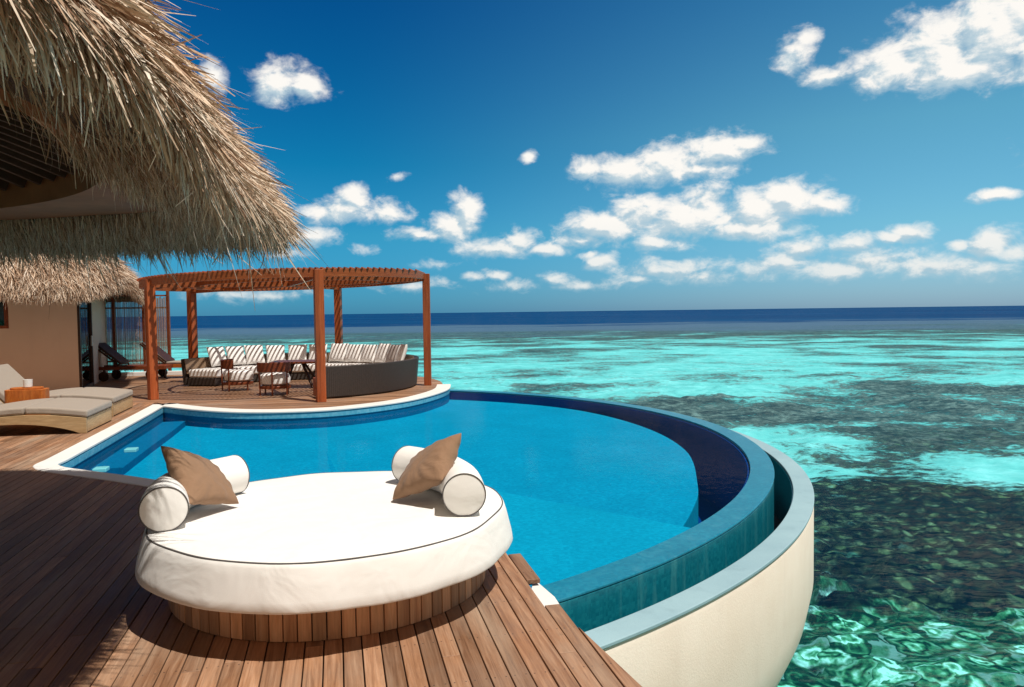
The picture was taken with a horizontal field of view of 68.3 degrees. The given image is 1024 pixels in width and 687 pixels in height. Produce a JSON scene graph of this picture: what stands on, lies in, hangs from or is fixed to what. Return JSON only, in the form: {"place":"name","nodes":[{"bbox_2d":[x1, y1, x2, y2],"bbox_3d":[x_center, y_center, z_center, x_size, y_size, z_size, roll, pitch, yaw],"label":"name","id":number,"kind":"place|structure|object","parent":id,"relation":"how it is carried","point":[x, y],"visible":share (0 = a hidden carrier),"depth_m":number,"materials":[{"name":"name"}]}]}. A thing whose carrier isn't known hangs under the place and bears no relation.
{"place":"outdoors","nodes":[
{"label":"outdoors","id":0,"kind":"place"},
{"bbox_2d":[0,0,335,310],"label":"pavilion roof","id":1,"kind":"structure","parent":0,"point":[118,135],"depth_m":3.83,"materials":[{"name":"beige plant"}]},
{"bbox_2d":[0,403,641,686],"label":"deck","id":2,"kind":"structure","parent":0,"point":[80,606],"depth_m":4.06,"materials":[{"name":"brown wood"}]},
{"bbox_2d":[4,386,49,414],"bbox_3d":[-7.988,1.001,12.449,0.600,0.560,0.310,-1,2,-14],"label":"side table","id":3,"kind":"object","parent":2,"relation":"on","point":[14,394],"visible":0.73,"depth_m":12.31,"materials":[{"name":"orange wood"}]},
{"bbox_2d":[23,379,32,387],"bbox_3d":[-7.962,0.655,12.414,0.140,0.130,0.140,-1,2,0],"label":"cup","id":4,"kind":"object","parent":3,"relation":"on","point":[27,383],"visible":1,"depth_m":12.37,"materials":[{"name":"white ceramic"}]},
{"bbox_2d":[0,398,111,433],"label":"sun lounger","id":5,"kind":"object","parent":2,"relation":"on","point":[92,413],"visible":1,"depth_m":11.04,"materials":[{"name":"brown wood"}]},
{"bbox_2d":[0,364,132,416],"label":"sun lounger","id":6,"kind":"object","parent":2,"relation":"on","point":[119,398],"visible":0.48,"depth_m":13.19,"materials":[{"name":"beige fabric"}]},
{"bbox_2d":[135,471,512,641],"bbox_3d":[-1.116,1.256,4.740,2.245,0.518,2.254,-1,2,0],"label":"round daybed","id":7,"kind":"object","parent":2,"relation":"on","point":[317,557],"visible":0.83,"depth_m":3.98,"materials":[{"name":"white fabric"}]},
{"bbox_2d":[138,455,249,532],"bbox_3d":[-1.951,0.896,4.624,0.424,0.258,1.032,-1,2,0],"label":"bolster","id":8,"kind":"object","parent":7,"relation":"on","point":[164,504],"visible":0.8,"depth_m":4.18,"materials":[{"name":"white fabric"}]},
{"bbox_2d":[161,446,238,504],"bbox_3d":[-1.883,0.794,4.545,0.331,0.394,0.461,0,3,24],"label":"throw pillow","id":9,"kind":"object","parent":7,"relation":"on","point":[201,480],"visible":0.94,"depth_m":4.44,"materials":[{"name":"beige fabric"}]},
{"bbox_2d":[393,433,460,499],"bbox_3d":[-0.516,0.766,4.769,0.385,0.404,0.431,0,3,21],"label":"throw pillow","id":10,"kind":"object","parent":7,"relation":"on","point":[428,467],"visible":1,"depth_m":4.64,"materials":[{"name":"beige fabric"}]},
{"bbox_2d":[391,446,485,516],"bbox_3d":[-0.453,0.865,4.896,0.377,0.258,1.140,-2,3,-27],"label":"bolster","id":11,"kind":"object","parent":7,"relation":"on","point":[460,488],"visible":0.72,"depth_m":4.40,"materials":[{"name":"white fabric"}]},
{"bbox_2d":[33,384,813,686],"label":"swimming pool","id":12,"kind":"structure","parent":2,"relation":"in","point":[653,547],"depth_m":8.46,"materials":[{"name":"liquid"}]},
{"bbox_2d":[242,622,446,686],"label":"deck base","id":13,"kind":"object","parent":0,"point":[343,662],"depth_m":3.80,"materials":[{"name":"brown wood"}]},
{"bbox_2d":[93,375,441,408],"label":"pergola deck","id":14,"kind":"structure","parent":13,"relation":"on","point":[173,389],"depth_m":16.06,"materials":[{"name":"brown wood"}]},
{"bbox_2d":[0,250,144,390],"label":"villa","id":15,"kind":"object","parent":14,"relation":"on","point":[55,347],"visible":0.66,"depth_m":16.42,"materials":[{"name":"beige paint"}]},
{"bbox_2d":[0,300,8,328],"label":"window","id":16,"kind":"structure","parent":15,"relation":"in","point":[4,319],"depth_m":16.23,"materials":[{"name":"red wood"}]},
{"bbox_2d":[77,300,93,387],"bbox_3d":[-10.004,-0.115,17.695,0.130,2.400,2.020,-2,3,-22],"label":"glass door","id":17,"kind":"structure","parent":15,"relation":"in","point":[84,311],"depth_m":17.85,"materials":[{"name":"black glass"}]},
{"bbox_2d":[98,343,172,381],"bbox_3d":[-10.159,0.474,20.308,1.879,1.010,0.806,-1,2,-5],"label":"deck chair","id":18,"kind":"object","parent":14,"relation":"on","point":[113,354],"visible":0.86,"depth_m":20.04,"materials":[{"name":"red wood"}]},
{"bbox_2d":[104,291,171,371],"bbox_3d":[-11.681,-0.280,21.559,3.607,2.450,0.103,-1,2,-11],"label":"cane screen","id":19,"kind":"object","parent":14,"relation":"on","point":[114,328],"visible":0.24,"depth_m":21.68,"materials":[{"name":"red wood"}]},
{"bbox_2d":[107,371,181,376],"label":"terrace kerb","id":20,"kind":"structure","parent":14,"relation":"on","point":[125,374],"depth_m":21.53,"materials":[{"name":"white concrete"}]},
{"bbox_2d":[139,342,181,376],"bbox_3d":[-9.209,0.437,20.890,1.891,1.010,0.813,-1,2,0],"label":"deck chair","id":21,"kind":"object","parent":14,"relation":"on","point":[165,357],"visible":0.42,"depth_m":20.68,"materials":[{"name":"brown wood"}]},
{"bbox_2d":[220,359,253,391],"bbox_3d":[-6.254,0.710,17.187,0.707,0.700,0.702,-2,3,-20],"label":"armchair","id":22,"kind":"object","parent":14,"relation":"on","point":[239,377],"visible":1,"depth_m":16.94,"materials":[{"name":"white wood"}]},
{"bbox_2d":[257,362,290,395],"bbox_3d":[-5.069,0.740,16.129,0.701,0.700,0.707,-1,2,-8],"label":"armchair","id":23,"kind":"object","parent":14,"relation":"on","point":[278,376],"visible":1,"depth_m":15.89,"materials":[{"name":"red wood"}]},
{"bbox_2d":[136,267,431,401],"bbox_3d":[-5.107,-0.309,17.611,6.395,2.672,6.362,-1,2,0],"label":"pergola","id":24,"kind":"object","parent":14,"relation":"on","point":[317,280],"visible":0.94,"depth_m":15.44,"materials":[{"name":"brown wood"}]},
{"bbox_2d":[269,359,314,387],"bbox_3d":[-4.991,0.720,17.643,1.150,0.634,0.850,-1,2,-6],"label":"dining table","id":25,"kind":"object","parent":14,"relation":"on","point":[303,363],"visible":0.45,"depth_m":17.46,"materials":[{"name":"red wood"}]},
{"bbox_2d":[181,352,418,397],"bbox_3d":[-4.624,0.652,18.317,5.916,0.640,4.200,1,3,38],"label":"curved sofa","id":26,"kind":"object","parent":14,"relation":"on","point":[344,379],"visible":0.73,"depth_m":16.47,"materials":[{"name":"wicker"}]},
{"bbox_2d":[206,346,225,366],"bbox_3d":[-7.413,0.324,18.989,0.282,0.488,0.490,1,3,33],"label":"sofa pillow","id":27,"kind":"object","parent":26,"relation":"on","point":[216,355],"visible":0.88,"depth_m":18.86,"materials":[{"name":"fabric"}]},
{"bbox_2d":[225,346,245,364],"bbox_3d":[-7.088,0.309,19.375,0.280,0.480,0.494,2,3,44],"label":"sofa pillow","id":28,"kind":"object","parent":26,"relation":"on","point":[236,354],"visible":0.88,"depth_m":19.30,"materials":[{"name":"fabric"}]},
{"bbox_2d":[244,345,264,363],"bbox_3d":[-6.713,0.286,19.687,0.488,0.489,0.281,-3,3,-38],"label":"sofa pillow","id":29,"kind":"object","parent":26,"relation":"on","point":[254,354],"visible":0.98,"depth_m":19.61,"materials":[{"name":"fabric"}]},
{"bbox_2d":[265,345,284,362],"bbox_3d":[-6.261,0.278,19.996,0.488,0.470,0.278,-2,3,-24],"label":"sofa pillow","id":30,"kind":"object","parent":26,"relation":"on","point":[275,352],"visible":0.84,"depth_m":19.93,"materials":[{"name":"fabric"}]},
{"bbox_2d":[288,344,306,359],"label":"sofa pillow","id":31,"kind":"object","parent":26,"relation":"on","point":[296,352],"visible":0.88,"depth_m":20.08,"materials":[{"name":"fabric"}]},
{"bbox_2d":[308,344,326,361],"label":"sofa pillow","id":32,"kind":"object","parent":26,"relation":"on","point":[311,351],"visible":0.4,"depth_m":20.19,"materials":[{"name":"fabric"}]},
{"bbox_2d":[328,343,348,361],"bbox_3d":[-4.645,0.240,20.192,0.507,0.486,0.280,0,2,12],"label":"sofa pillow","id":33,"kind":"object","parent":26,"relation":"on","point":[338,352],"visible":1,"depth_m":20.11,"materials":[{"name":"fabric"}]},
{"bbox_2d":[344,344,363,361],"bbox_3d":[-4.189,0.254,20.023,0.488,0.463,0.279,0,3,22],"label":"sofa pillow","id":34,"kind":"object","parent":26,"relation":"on","point":[353,353],"visible":1,"depth_m":19.94,"materials":[{"name":"fabric"}]},
{"bbox_2d":[360,344,377,362],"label":"sofa pillow","id":35,"kind":"object","parent":26,"relation":"on","point":[368,354],"visible":1,"depth_m":19.70,"materials":[{"name":"fabric"}]},
{"bbox_2d":[374,343,390,362],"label":"sofa pillow","id":36,"kind":"object","parent":26,"relation":"on","point":[381,352],"visible":0.8,"depth_m":19.40,"materials":[{"name":"fabric"}]},
{"bbox_2d":[385,344,399,361],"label":"sofa pillow","id":37,"kind":"object","parent":26,"relation":"on","point":[391,353],"visible":0.6,"depth_m":19.00,"materials":[{"name":"grey fabric"}]},
{"bbox_2d":[394,344,407,360],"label":"sofa pillow","id":38,"kind":"object","parent":26,"relation":"on","point":[401,352],"visible":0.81,"depth_m":18.51,"materials":[{"name":"white fabric"}]},
{"bbox_2d":[107,306,1023,371],"bbox_3d":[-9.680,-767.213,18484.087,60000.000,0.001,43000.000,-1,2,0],"label":"sea","id":39,"kind":"structure","parent":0,"point":[734,335],"depth_m":221.85,"materials":[{"name":"teal liquid"}]},
{"bbox_2d":[109,0,1023,316],"label":"sky","id":40,"kind":"structure","parent":0,"point":[515,155],"materials":[{"name":"blue"}]},
{"bbox_2d":[417,358,1023,686],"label":"seabed reef","id":41,"kind":"object","parent":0,"point":[913,470],"visible":0.42,"depth_m":27.07}
]}

